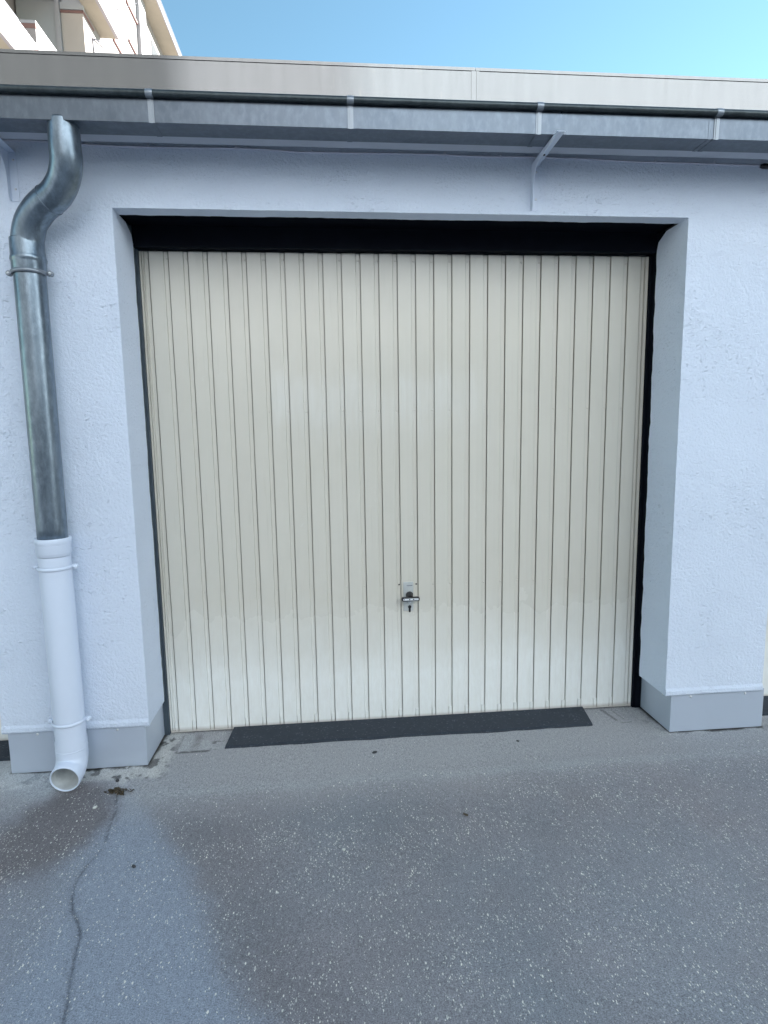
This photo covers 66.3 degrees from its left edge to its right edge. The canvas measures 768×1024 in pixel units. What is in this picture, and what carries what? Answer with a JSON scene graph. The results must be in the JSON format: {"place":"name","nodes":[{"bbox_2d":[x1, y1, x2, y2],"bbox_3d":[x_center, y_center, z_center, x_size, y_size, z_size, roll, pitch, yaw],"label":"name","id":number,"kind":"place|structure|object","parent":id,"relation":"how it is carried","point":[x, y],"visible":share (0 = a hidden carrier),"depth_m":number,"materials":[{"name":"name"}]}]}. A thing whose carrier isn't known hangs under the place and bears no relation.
{"place":"outdoors","nodes":[
{"label":"outdoors","id":0,"kind":"place"},
{"bbox_2d":[0,0,181,55],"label":"apartment building","id":1,"kind":"structure","parent":0,"point":[125,26],"depth_m":27.43,"materials":[{"name":"paint"}]},
{"bbox_2d":[128,0,135,16],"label":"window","id":2,"kind":"structure","parent":1,"relation":"in","point":[133,8],"depth_m":34.65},
{"bbox_2d":[0,706,767,1023],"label":"ground","id":3,"kind":"structure","parent":0,"point":[610,866],"depth_m":1.98,"materials":[{"name":"grey asphalt"}]},
{"bbox_2d":[0,740,10,760],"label":"threshold ramp","id":4,"kind":"structure","parent":3,"relation":"on","point":[4,751],"depth_m":2.82,"materials":[{"name":"black rubber"}]},
{"bbox_2d":[104,786,133,794],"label":"leaf litter","id":5,"kind":"object","parent":3,"relation":"on","point":[115,790],"visible":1,"depth_m":2.50,"materials":[{"name":"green plant"}]},
{"bbox_2d":[0,49,767,772],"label":"garage building","id":6,"kind":"structure","parent":3,"relation":"on","point":[696,235],"depth_m":2.57,"materials":[{"name":"white paint"}]},
{"bbox_2d":[0,717,7,740],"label":"garage door","id":7,"kind":"structure","parent":6,"relation":"attached to","point":[3,737],"depth_m":2.92,"materials":[{"name":"beige metal"}]},
{"bbox_2d":[0,138,19,201],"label":"wall bracket","id":8,"kind":"object","parent":6,"relation":"attached to","point":[9,160],"depth_m":2.32,"materials":[{"name":"white metal"}]},
{"bbox_2d":[5,114,91,791],"bbox_3d":[-1.284,-0.117,2.353,0.390,2.632,0.184,2,8,24],"label":"downpipe","id":9,"kind":"object","parent":6,"relation":"attached to","point":[47,201],"visible":1,"depth_m":2.35,"materials":[{"name":"metal"}]},
{"bbox_2d":[0,84,767,152],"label":"gutter","id":10,"kind":"object","parent":6,"relation":"attached to","point":[144,112],"visible":1,"depth_m":2.20,"materials":[{"name":"metal"}]},
{"bbox_2d":[2,139,767,168],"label":"wall cable","id":11,"kind":"object","parent":6,"relation":"attached to","point":[761,166],"depth_m":2.44,"materials":[{"name":"black plastic"}]},
{"bbox_2d":[139,251,648,732],"bbox_3d":[0.113,-0.068,2.936,2.438,2.333,0.085,-2,8,-5],"label":"garage door","id":12,"kind":"structure","parent":6,"relation":"attached to","point":[394,485],"depth_m":2.94,"materials":[{"name":"beige metal"}]},
{"bbox_2d":[531,130,565,210],"bbox_3d":[0.657,-1.367,2.371,0.032,0.188,0.290,-2,8,-5],"label":"wall bracket","id":13,"kind":"object","parent":6,"relation":"attached to","point":[547,148],"depth_m":2.48,"materials":[{"name":"white metal"}]},
{"bbox_2d":[762,612,767,695],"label":"garage door","id":14,"kind":"structure","parent":6,"relation":"attached to","point":[765,678],"depth_m":3.25,"materials":[{"name":"beige metal"}]},
{"bbox_2d":[225,707,592,748],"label":"threshold ramp","id":15,"kind":"structure","parent":3,"relation":"on","point":[351,730],"depth_m":2.99,"materials":[{"name":"black rubber"}]},
{"bbox_2d":[762,696,767,715],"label":"threshold ramp","id":16,"kind":"structure","parent":3,"relation":"on","point":[765,707],"depth_m":3.15,"materials":[{"name":"black rubber"}]},
{"bbox_2d":[161,0,767,78],"label":"sky","id":17,"kind":"structure","parent":0,"point":[706,38],"materials":[{"name":"blue"}]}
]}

